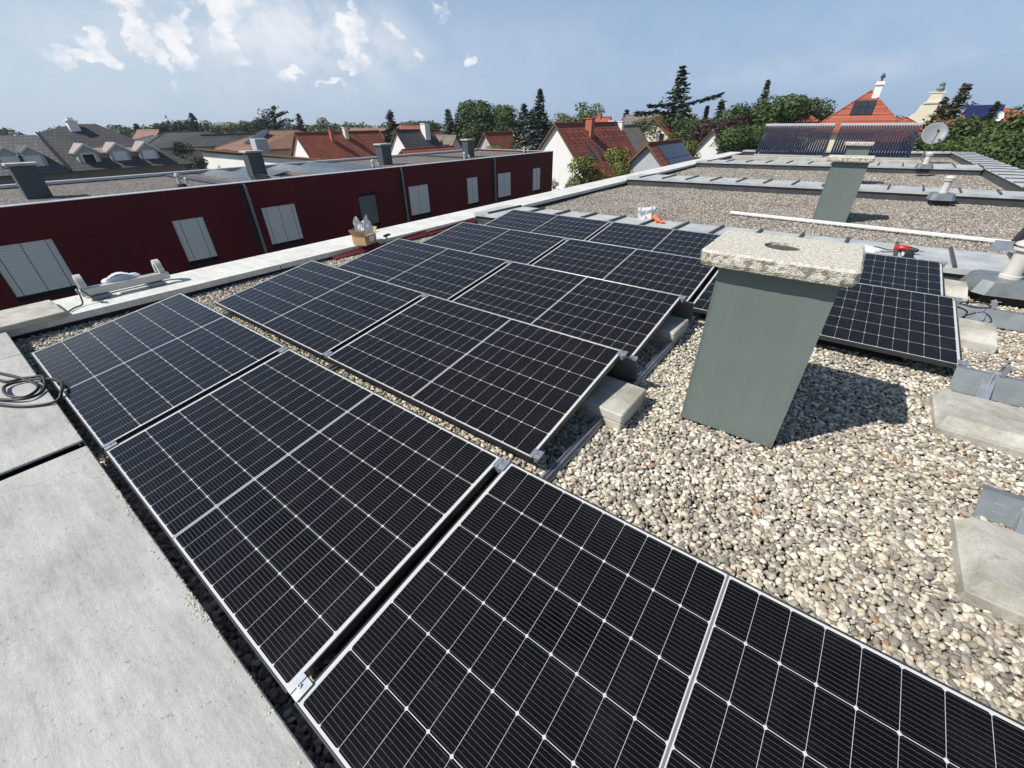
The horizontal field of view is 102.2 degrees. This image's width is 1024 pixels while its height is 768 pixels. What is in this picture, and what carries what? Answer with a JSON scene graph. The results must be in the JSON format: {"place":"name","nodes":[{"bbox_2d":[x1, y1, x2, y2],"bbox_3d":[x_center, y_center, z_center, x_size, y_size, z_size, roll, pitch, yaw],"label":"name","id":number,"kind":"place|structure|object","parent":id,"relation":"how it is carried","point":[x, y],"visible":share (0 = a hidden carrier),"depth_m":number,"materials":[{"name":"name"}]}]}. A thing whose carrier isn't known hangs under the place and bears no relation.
{"place":"outdoors","nodes":[
{"label":"outdoors","id":0,"kind":"place"},
{"bbox_2d":[0,118,192,184],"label":"apartment house","id":1,"kind":"structure","parent":0,"point":[72,149],"depth_m":36.05,"materials":[{"name":"grey tile"}]},
{"bbox_2d":[33,371,313,767],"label":"gravel","id":2,"kind":"structure","parent":0,"point":[195,601],"depth_m":1.46,"materials":[{"name":"grey gravel"}]},
{"bbox_2d":[0,139,552,310],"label":"row house","id":3,"kind":"structure","parent":0,"point":[56,235],"depth_m":12.39,"materials":[{"name":"red paint"}]},
{"bbox_2d":[0,238,77,302],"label":"window","id":4,"kind":"structure","parent":3,"relation":"in","point":[33,270],"depth_m":9.59,"materials":[{"name":"grey glass"}]},
{"bbox_2d":[172,217,220,266],"bbox_3d":[-9.042,-4.086,11.839,0.210,1.240,0.780,22,39,31],"label":"window","id":5,"kind":"structure","parent":3,"relation":"in","point":[193,234],"depth_m":11.82,"materials":[{"name":"grey glass"}]},
{"bbox_2d":[261,203,305,248],"bbox_3d":[-7.490,-5.190,13.549,0.210,1.240,1.100,22,39,31],"label":"window","id":6,"kind":"structure","parent":3,"relation":"in","point":[282,222],"depth_m":13.53,"materials":[{"name":"grey glass"}]},
{"bbox_2d":[358,192,381,226],"bbox_3d":[-5.464,-6.629,15.781,0.210,1.240,0.780,22,39,31],"label":"window","id":7,"kind":"structure","parent":3,"relation":"in","point":[367,201],"depth_m":15.73,"materials":[{"name":"grey glass"}]},
{"bbox_2d":[408,184,431,218],"bbox_3d":[-3.912,-7.733,17.491,0.210,1.240,1.100,22,39,31],"label":"window","id":8,"kind":"structure","parent":3,"relation":"in","point":[419,195],"depth_m":17.48,"materials":[{"name":"grey glass"}]},
{"bbox_2d":[467,177,479,206],"bbox_3d":[-1.886,-9.173,19.723,0.210,1.240,0.780,22,39,31],"label":"window","id":9,"kind":"structure","parent":3,"relation":"in","point":[472,183],"depth_m":19.72,"materials":[{"name":"grey glass"}]},
{"bbox_2d":[498,172,511,200],"bbox_3d":[-0.406,-10.225,21.353,0.210,1.240,1.100,22,39,31],"label":"window","id":10,"kind":"structure","parent":3,"relation":"in","point":[504,179],"depth_m":21.35,"materials":[{"name":"grey glass"}]},
{"bbox_2d":[397,146,456,154],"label":"house","id":11,"kind":"structure","parent":0,"point":[425,149],"depth_m":49.45,"materials":[{"name":"red tile"}]},
{"bbox_2d":[0,0,1023,135],"label":"sky","id":12,"kind":"structure","parent":0,"point":[103,63],"materials":[{"name":"blue"}]},
{"bbox_2d":[537,110,635,190],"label":"house","id":13,"kind":"structure","parent":0,"point":[565,142],"depth_m":39.89,"materials":[{"name":"red tile"}]},
{"bbox_2d":[610,121,647,152],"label":"house","id":14,"kind":"structure","parent":0,"point":[638,140],"depth_m":51.38,"materials":[{"name":"grey tile"}]},
{"bbox_2d":[808,73,897,150],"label":"house","id":15,"kind":"structure","parent":0,"point":[870,106],"depth_m":42.19,"materials":[{"name":"orange tile"}]},
{"label":"ground","id":16,"kind":"structure","parent":0,"visible":0},
{"bbox_2d":[169,141,196,170],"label":"tree","id":17,"kind":"object","parent":16,"relation":"on","point":[181,148],"visible":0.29,"depth_m":50.65,"materials":[{"name":"green plant"}]},
{"bbox_2d":[135,131,239,168],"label":"house","id":18,"kind":"structure","parent":16,"relation":"on","point":[162,141],"depth_m":59.25,"materials":[{"name":"grey tile"}]},
{"bbox_2d":[214,130,302,155],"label":"house","id":19,"kind":"structure","parent":16,"relation":"on","point":[279,142],"depth_m":57.56,"materials":[{"name":"orange tile"}]},
{"bbox_2d":[188,138,329,168],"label":"bungalow","id":20,"kind":"object","parent":16,"relation":"on","point":[220,159],"visible":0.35,"depth_m":48.67,"materials":[{"name":"white paint"}]},
{"bbox_2d":[250,105,301,132],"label":"tree","id":21,"kind":"object","parent":16,"relation":"on","point":[273,117],"visible":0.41,"depth_m":84.56,"materials":[{"name":"green plant"}]},
{"bbox_2d":[290,121,385,159],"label":"house","id":22,"kind":"structure","parent":16,"relation":"on","point":[344,143],"depth_m":52.58,"materials":[{"name":"red tile"}]},
{"bbox_2d":[390,123,441,154],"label":"house","id":23,"kind":"structure","parent":16,"relation":"on","point":[424,136],"depth_m":56.14,"materials":[{"name":"grey tile"}]},
{"bbox_2d":[0,115,909,137],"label":"woodland","id":24,"kind":"object","parent":16,"relation":"on","point":[125,130],"visible":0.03,"depth_m":178.34,"materials":[{"name":"green plant"}]},
{"bbox_2d":[447,99,499,148],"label":"tree","id":25,"kind":"object","parent":16,"relation":"on","point":[476,119],"visible":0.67,"depth_m":60.79,"materials":[{"name":"green plant"}]},
{"bbox_2d":[476,131,516,148],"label":"house","id":26,"kind":"structure","parent":16,"relation":"on","point":[503,139],"depth_m":57.07,"materials":[{"name":"red tile"}]},
{"bbox_2d":[489,104,518,131],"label":"tree","id":27,"kind":"object","parent":16,"relation":"on","point":[505,116],"visible":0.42,"depth_m":60.44,"materials":[{"name":"green plant"}]},
{"bbox_2d":[509,103,527,149],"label":"tree","id":28,"kind":"object","parent":16,"relation":"on","point":[523,113],"visible":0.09,"depth_m":54.85,"materials":[{"name":"green plant"}]},
{"bbox_2d":[27,291,1023,764],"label":"roof","id":29,"kind":"structure","parent":16,"relation":"on","point":[457,517],"depth_m":1.91,"materials":[{"name":"grey gravel"}]},
{"bbox_2d":[0,332,316,767],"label":"parapet wall","id":30,"kind":"structure","parent":29,"relation":"on","point":[113,654],"depth_m":1.34,"materials":[{"name":"grey concrete"}]},
{"bbox_2d":[0,372,63,407],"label":"cable coil","id":31,"kind":"object","parent":30,"relation":"on","point":[29,379],"visible":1,"depth_m":2.58,"materials":[{"name":"black rubber"}]},
{"bbox_2d":[7,152,741,342],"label":"parapet wall","id":32,"kind":"structure","parent":29,"relation":"on","point":[191,283],"depth_m":4.98,"materials":[{"name":"white metal"}]},
{"bbox_2d":[0,300,67,332],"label":"concrete slab","id":33,"kind":"object","parent":32,"relation":"on","point":[20,317],"depth_m":3.59,"materials":[{"name":"grey concrete"}]},
{"bbox_2d":[72,259,170,300],"bbox_3d":[-3.942,-1.067,4.185,0.240,0.235,0.730,22,39,32],"label":"metal bracket","id":34,"kind":"object","parent":32,"relation":"on","point":[123,281],"visible":0.97,"depth_m":4.14,"materials":[{"name":"grey metal"}]},
{"bbox_2d":[348,226,378,245],"bbox_3d":[-2.039,-2.063,5.748,0.312,0.202,0.377,8,33,14],"label":"cardboard box","id":35,"kind":"object","parent":32,"relation":"on","point":[359,238],"visible":0.87,"depth_m":5.67,"materials":[{"name":"brown cardboard"}]},
{"bbox_2d":[13,223,1023,481],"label":"gravel","id":36,"kind":"structure","parent":29,"relation":"on","point":[925,377],"depth_m":2.93,"materials":[{"name":"beige gravel"}]},
{"bbox_2d":[490,471,498,479],"bbox_3d":[-0.722,0.152,2.393,5.320,0.236,0.123,21,39,31],"label":"wind plate","id":37,"kind":"object","parent":36,"relation":"on","point":[494,475],"depth_m":2.02,"materials":[{"name":"black metal"}]},
{"bbox_2d":[30,292,285,450],"bbox_3d":[-2.503,-0.224,2.883,1.770,0.036,1.038,21,47,31],"label":"solar panel","id":38,"kind":"object","parent":37,"relation":"on","point":[124,377],"visible":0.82,"depth_m":2.74,"materials":[{"name":"glass"}]},
{"bbox_2d":[104,348,502,696],"bbox_3d":[-1.054,0.344,1.961,1.770,0.036,1.038,21,47,31],"label":"solar panel","id":39,"kind":"object","parent":37,"relation":"on","point":[303,510],"visible":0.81,"depth_m":1.76,"materials":[{"name":"glass"}]},
{"bbox_2d":[294,461,1023,767],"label":"solar panel","id":40,"kind":"object","parent":37,"relation":"on","point":[521,617],"visible":1,"depth_m":1.16,"materials":[{"name":"glass"}]},
{"bbox_2d":[286,672,312,702],"bbox_3d":[-0.616,0.892,1.212,0.054,0.039,0.054,21,47,31],"label":"panel clamp","id":41,"kind":"object","parent":40,"relation":"attached to","point":[299,686],"visible":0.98,"depth_m":1.20,"materials":[{"name":"metal"}]},
{"bbox_2d":[606,356,636,381],"bbox_3d":[-0.638,-0.654,3.657,3.660,0.241,0.163,21,39,31],"label":"wind plate","id":42,"kind":"object","parent":36,"relation":"on","point":[625,369],"visible":0.19,"depth_m":2.77,"materials":[{"name":"grey metal"}]},
{"bbox_2d":[214,260,423,358],"bbox_3d":[-1.754,-0.757,3.709,1.770,0.036,1.038,21,47,31],"label":"solar panel","id":43,"kind":"object","parent":42,"relation":"on","point":[318,309],"visible":0.91,"depth_m":3.59,"materials":[{"name":"glass"}]},
{"bbox_2d":[325,294,619,462],"bbox_3d":[-0.305,-0.189,2.787,1.770,0.036,1.038,21,47,31],"label":"solar panel","id":44,"kind":"object","parent":42,"relation":"on","point":[522,389],"visible":0.91,"depth_m":2.64,"materials":[{"name":"glass"}]},
{"bbox_2d":[542,312,701,481],"bbox_3d":[1.466,-0.475,3.514,0.050,0.034,4.550,21,39,31],"label":"base rail","id":45,"kind":"object","parent":36,"relation":"on","point":[567,455],"visible":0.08,"depth_m":2.37,"materials":[{"name":"metal"}]},
{"bbox_2d":[587,222,720,257],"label":"solar panel","id":46,"kind":"object","parent":36,"relation":"on","point":[674,241],"visible":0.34,"depth_m":5.35,"materials":[{"name":"glass"}]},
{"bbox_2d":[649,315,688,344],"bbox_3d":[1.215,-0.477,3.476,0.405,0.130,0.340,23,39,32],"label":"ballast slab","id":47,"kind":"object","parent":36,"relation":"on","point":[671,328],"depth_m":3.33,"materials":[{"name":"concrete"}]},
{"bbox_2d":[670,301,693,322],"bbox_3d":[0.079,-1.174,4.463,3.660,0.241,0.163,21,39,31],"label":"wind plate","id":48,"kind":"object","parent":36,"relation":"on","point":[684,309],"visible":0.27,"depth_m":3.55,"materials":[{"name":"grey metal"}]},
{"bbox_2d":[337,238,507,299],"bbox_3d":[-1.042,-1.279,4.519,1.770,0.036,1.038,21,47,31],"label":"solar panel","id":49,"kind":"object","parent":48,"relation":"on","point":[445,273],"visible":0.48,"depth_m":4.45,"materials":[{"name":"glass"}]},
{"bbox_2d":[451,261,679,356],"bbox_3d":[0.407,-0.711,3.597,1.770,0.036,1.038,21,47,31],"label":"solar panel","id":50,"kind":"object","parent":48,"relation":"on","point":[630,319],"visible":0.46,"depth_m":3.52,"materials":[{"name":"glass"}]},
{"bbox_2d":[705,267,718,282],"bbox_3d":[1.486,-1.434,4.847,5.360,0.241,0.163,21,39,31],"label":"wind plate","id":51,"kind":"object","parent":36,"relation":"on","point":[711,275],"depth_m":4.43,"materials":[{"name":"black metal"}]},
{"bbox_2d":[420,222,564,264],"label":"solar panel","id":52,"kind":"object","parent":51,"relation":"on","point":[525,247],"visible":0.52,"depth_m":5.31,"materials":[{"name":"glass"}]},
{"bbox_2d":[531,238,715,301],"bbox_3d":[1.124,-1.242,4.419,1.770,0.036,1.038,21,47,31],"label":"solar panel","id":53,"kind":"object","parent":51,"relation":"on","point":[688,276],"visible":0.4,"depth_m":4.39,"materials":[{"name":"glass"}]},
{"bbox_2d":[693,268,961,368],"bbox_3d":[2.574,-0.674,3.497,1.770,0.036,1.038,21,47,31],"label":"solar panel","id":54,"kind":"object","parent":51,"relation":"on","point":[917,326],"visible":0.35,"depth_m":3.18,"materials":[{"name":"glass"}]},
{"bbox_2d":[943,279,968,303],"bbox_3d":[4.305,-0.938,4.130,0.360,0.145,0.360,24,40,33],"label":"ballast slab","id":55,"kind":"object","parent":36,"relation":"on","point":[955,288],"depth_m":4.01,"materials":[{"name":"concrete"}]},
{"bbox_2d":[929,389,1023,460],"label":"ballast slab","id":56,"kind":"object","parent":36,"relation":"on","point":[985,424],"depth_m":2.31,"materials":[{"name":"concrete"}]},
{"bbox_2d":[958,317,998,354],"bbox_3d":[3.609,-0.413,3.320,0.400,0.140,0.340,24,40,33],"label":"ballast slab","id":57,"kind":"object","parent":36,"relation":"on","point":[978,336],"depth_m":3.20,"materials":[{"name":"concrete"}]},
{"bbox_2d":[948,364,1023,407],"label":"wind plate","id":58,"kind":"object","parent":36,"relation":"on","point":[1000,385],"visible":0.91,"depth_m":2.61,"materials":[{"name":"metal"}]},
{"bbox_2d":[957,299,1023,331],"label":"wind plate","id":59,"kind":"object","parent":36,"relation":"on","point":[1005,319],"visible":0.72,"depth_m":3.52,"materials":[{"name":"metal"}]},
{"bbox_2d":[93,359,1023,767],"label":"gravel","id":60,"kind":"structure","parent":29,"relation":"on","point":[901,541],"depth_m":1.89,"materials":[{"name":"beige gravel"}]},
{"bbox_2d":[575,376,646,429],"bbox_3d":[0.536,0.078,2.618,0.500,0.125,0.350,22,39,32],"label":"ballast slab","id":61,"kind":"object","parent":60,"relation":"on","point":[615,403],"depth_m":2.48,"materials":[{"name":"concrete"}]},
{"bbox_2d":[681,230,864,447],"bbox_3d":[1.316,-0.238,2.261,0.635,1.005,0.536,21,39,31],"label":"chimney","id":62,"kind":"object","parent":60,"relation":"on","point":[773,298],"visible":1,"depth_m":2.05,"materials":[{"name":"concrete"}]},
{"bbox_2d":[948,517,1023,624],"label":"ballast slab","id":63,"kind":"structure","parent":60,"relation":"on","point":[988,560],"depth_m":1.57,"materials":[{"name":"concrete"}]},
{"bbox_2d":[973,484,1023,534],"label":"wind plate","id":64,"kind":"object","parent":60,"relation":"on","point":[999,506],"visible":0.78,"depth_m":1.83,"materials":[{"name":"metal"}]},
{"bbox_2d":[474,205,1023,280],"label":"parapet wall","id":65,"kind":"structure","parent":29,"relation":"on","point":[960,265],"depth_m":5.28,"materials":[{"name":"metal"}]},
{"bbox_2d":[539,185,1023,254],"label":"gravel","id":66,"kind":"structure","parent":29,"relation":"on","point":[615,201],"depth_m":7.88,"materials":[{"name":"beige gravel"}]},
{"bbox_2d":[812,155,874,222],"bbox_3d":[5.643,-3.358,7.127,0.635,1.005,0.536,21,39,31],"label":"chimney","id":67,"kind":"object","parent":66,"relation":"on","point":[844,179],"visible":0.96,"depth_m":6.96,"materials":[{"name":"metal"}]},
{"bbox_2d":[730,211,1010,241],"bbox_3d":[5.794,-2.497,6.602,4.400,0.045,0.044,24,40,34],"label":"aluminium profile","id":68,"kind":"object","parent":66,"relation":"on","point":[878,228],"visible":1,"depth_m":6.59,"materials":[{"name":"white metal"}]},
{"bbox_2d":[926,175,956,206],"bbox_3d":[8.755,-3.908,8.374,0.400,0.574,0.400,17,36,25],"label":"roof vent","id":69,"kind":"object","parent":66,"relation":"on","point":[943,196],"visible":0.99,"depth_m":8.32,"materials":[{"name":"beige plastic"}]},
{"bbox_2d":[988,228,1023,251],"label":"roof outlet","id":70,"kind":"object","parent":66,"relation":"on","point":[1001,245],"visible":0.73,"depth_m":4.84,"materials":[{"name":"metal"}]},
{"bbox_2d":[626,173,1023,207],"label":"parapet wall","id":71,"kind":"structure","parent":29,"relation":"on","point":[997,197],"depth_m":9.74,"materials":[{"name":"metal"}]},
{"bbox_2d":[666,155,1005,190],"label":"gravel","id":72,"kind":"structure","parent":29,"relation":"on","point":[872,177],"depth_m":12.83,"materials":[{"name":"beige gravel"}]},
{"bbox_2d":[754,123,835,157],"bbox_3d":[12.297,-10.604,18.091,2.630,1.340,1.160,21,39,31],"label":"tube collector","id":73,"kind":"object","parent":72,"relation":"on","point":[795,138],"visible":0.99,"depth_m":17.98,"materials":[{"name":"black glass"}]},
{"bbox_2d":[732,155,921,163],"bbox_3d":[12.547,-9.193,16.968,6.500,0.165,0.300,21,39,31],"label":"footing","id":74,"kind":"object","parent":72,"relation":"on","point":[767,158],"visible":0.67,"depth_m":17.23,"materials":[{"name":"concrete"}]},
{"bbox_2d":[844,142,874,155],"bbox_3d":[9.193,-5.958,11.176,0.635,1.005,0.536,21,39,31],"label":"chimney","id":75,"kind":"object","parent":72,"relation":"on","point":[858,148],"visible":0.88,"depth_m":10.83,"materials":[{"name":"concrete"}]},
{"bbox_2d":[829,123,922,159],"bbox_3d":[14.549,-9.723,16.659,2.630,1.340,1.160,21,39,31],"label":"tube collector","id":76,"kind":"object","parent":72,"relation":"on","point":[845,126],"visible":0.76,"depth_m":16.46,"materials":[{"name":"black glass"}]},
{"bbox_2d":[920,122,948,160],"bbox_3d":[15.953,-9.179,15.771,0.594,1.366,0.588,-10,34,-15],"label":"satellite dish","id":77,"kind":"object","parent":72,"relation":"on","point":[934,133],"visible":0.96,"depth_m":15.63,"materials":[{"name":"grey paint"}]},
{"bbox_2d":[695,159,984,175],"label":"parapet wall","id":78,"kind":"structure","parent":29,"relation":"on","point":[942,169],"depth_m":14.20,"materials":[{"name":"metal"}]},
{"bbox_2d":[742,150,950,157],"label":"parapet wall","id":79,"kind":"structure","parent":29,"relation":"on","point":[945,154],"depth_m":18.85,"materials":[{"name":"metal"}]},
{"bbox_2d":[948,151,1023,191],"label":"parapet wall","id":80,"kind":"structure","parent":29,"relation":"on","point":[1007,177],"depth_m":12.15,"materials":[{"name":"metal"}]},
{"bbox_2d":[960,240,1023,309],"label":"roof vent","id":81,"kind":"object","parent":29,"relation":"on","point":[1005,287],"visible":0.99,"depth_m":3.89,"materials":[{"name":"beige plastic"}]},
{"bbox_2d":[512,109,545,149],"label":"tree","id":82,"kind":"object","parent":16,"relation":"on","point":[530,136],"visible":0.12,"depth_m":48.27,"materials":[{"name":"green plant"}]},
{"bbox_2d":[532,88,550,146],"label":"tree","id":83,"kind":"object","parent":16,"relation":"on","point":[542,116],"visible":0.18,"depth_m":53.23,"materials":[{"name":"green plant"}]},
{"bbox_2d":[570,102,604,121],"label":"tree","id":84,"kind":"object","parent":16,"relation":"on","point":[581,115],"visible":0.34,"depth_m":78.32,"materials":[{"name":"green plant"}]},
{"bbox_2d":[567,155,611,185],"bbox_3d":[5.814,-14.498,31.957,3.785,5.719,3.832,-3,32,-3],"label":"tree","id":85,"kind":"object","parent":16,"relation":"on","point":[589,166],"visible":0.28,"depth_m":30.79,"materials":[{"name":"green plant"}]},
{"bbox_2d":[604,146,632,176],"bbox_3d":[8.260,-14.661,31.695,3.832,6.225,3.785,-23,38,-31],"label":"tree","id":86,"kind":"object","parent":16,"relation":"on","point":[617,154],"visible":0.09,"depth_m":30.43,"materials":[{"name":"green plant"}]},
{"bbox_2d":[626,117,671,134],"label":"tree","id":87,"kind":"object","parent":16,"relation":"on","point":[643,123],"visible":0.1,"depth_m":54.09,"materials":[{"name":"green plant"}]},
{"bbox_2d":[612,139,694,177],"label":"house","id":88,"kind":"structure","parent":16,"relation":"on","point":[653,155],"depth_m":28.51,"materials":[{"name":"white paint"}]},
{"bbox_2d":[641,117,676,141],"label":"house","id":89,"kind":"structure","parent":16,"relation":"on","point":[663,134],"depth_m":54.13,"materials":[{"name":"beige paint"}]},
{"bbox_2d":[632,65,724,136],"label":"tree","id":90,"kind":"object","parent":16,"relation":"on","point":[680,110],"visible":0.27,"depth_m":54.70,"materials":[{"name":"green plant"}]},
{"bbox_2d":[664,118,711,147],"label":"tree","id":91,"kind":"object","parent":16,"relation":"on","point":[686,131],"visible":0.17,"depth_m":52.26,"materials":[{"name":"green plant"}]},
{"bbox_2d":[685,119,733,157],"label":"tree","id":92,"kind":"object","parent":16,"relation":"on","point":[699,137],"visible":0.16,"depth_m":44.83,"materials":[{"name":"green plant"}]},
{"bbox_2d":[694,128,728,158],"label":"house","id":93,"kind":"structure","parent":16,"relation":"on","point":[705,150],"depth_m":43.90,"materials":[{"name":"white paint"}]},
{"bbox_2d":[709,124,766,154],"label":"tree","id":94,"kind":"object","parent":16,"relation":"on","point":[735,137],"visible":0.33,"depth_m":41.95,"materials":[{"name":"green plant"}]},
{"bbox_2d":[713,101,763,148],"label":"tree","id":95,"kind":"object","parent":16,"relation":"on","point":[736,111],"visible":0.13,"depth_m":45.67,"materials":[{"name":"green plant"}]},
{"bbox_2d":[741,93,811,150],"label":"tree","id":96,"kind":"object","parent":16,"relation":"on","point":[781,111],"visible":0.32,"depth_m":44.14,"materials":[{"name":"green plant"}]},
{"bbox_2d":[788,97,837,122],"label":"tree","id":97,"kind":"object","parent":16,"relation":"on","point":[817,110],"visible":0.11,"depth_m":44.81,"materials":[{"name":"green plant"}]},
{"bbox_2d":[908,82,952,126],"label":"villa","id":98,"kind":"object","parent":16,"relation":"on","point":[926,108],"visible":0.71,"depth_m":44.64,"materials":[{"name":"beige paint"}]},
{"bbox_2d":[899,114,974,150],"bbox_3d":[33.226,-17.169,33.564,5.104,7.961,5.187,0,32,1],"label":"tree","id":99,"kind":"object","parent":16,"relation":"on","point":[921,145],"visible":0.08,"depth_m":31.80,"materials":[{"name":"green plant"}]},
{"bbox_2d":[916,82,976,143],"bbox_3d":[38.398,-20.920,37.267,7.218,10.225,6.940,-16,35,-22],"label":"tree","id":100,"kind":"object","parent":16,"relation":"on","point":[958,99],"visible":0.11,"depth_m":35.51,"materials":[{"name":"green plant"}]},
{"bbox_2d":[923,136,986,152],"bbox_3d":[28.291,-12.726,27.763,4.865,6.769,5.156,-10,34,-15],"label":"tree","id":101,"kind":"object","parent":16,"relation":"on","point":[962,142],"visible":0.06,"depth_m":25.93,"materials":[{"name":"green plant"}]},
{"bbox_2d":[932,114,1012,150],"bbox_3d":[33.284,-15.454,30.861,4.987,7.961,4.908,-5,33,-6],"label":"tree","id":102,"kind":"object","parent":16,"relation":"on","point":[979,129],"visible":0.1,"depth_m":29.47,"materials":[{"name":"green plant"}]},
{"bbox_2d":[935,104,1023,136],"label":"house","id":103,"kind":"structure","parent":16,"relation":"on","point":[980,111],"depth_m":30.87,"materials":[{"name":"orange tile"}]},
{"bbox_2d":[969,133,1023,168],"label":"tree","id":104,"kind":"object","parent":16,"relation":"on","point":[1009,153],"visible":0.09,"depth_m":22.90,"materials":[{"name":"green plant"}]},
{"bbox_2d":[980,105,1023,157],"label":"tree","id":105,"kind":"object","parent":16,"relation":"on","point":[1016,127],"visible":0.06,"depth_m":25.62,"materials":[{"name":"green plant"}]},
{"bbox_3d":[0.861,-1.792,5.415,0.054,0.039,0.054,21,47,31],"label":"panel clamp","id":106,"kind":"object","parent":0,"visible":0},
{"bbox_2d":[484,209,608,240],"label":"solar panel","id":107,"kind":"object","parent":106,"relation":"on","point":[579,228],"visible":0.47,"depth_m":6.17,"materials":[{"name":"glass"}]},
{"bbox_3d":[3.749,-0.661,3.577,0.054,0.039,0.054,21,47,31],"label":"panel clamp","id":108,"kind":"object","parent":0,"visible":0},
{"bbox_2d":[858,252,943,295],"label":"solar panel","id":109,"kind":"object","parent":108,"relation":"attached to","point":[917,275],"visible":0.23,"depth_m":4.07,"materials":[{"name":"glass"}]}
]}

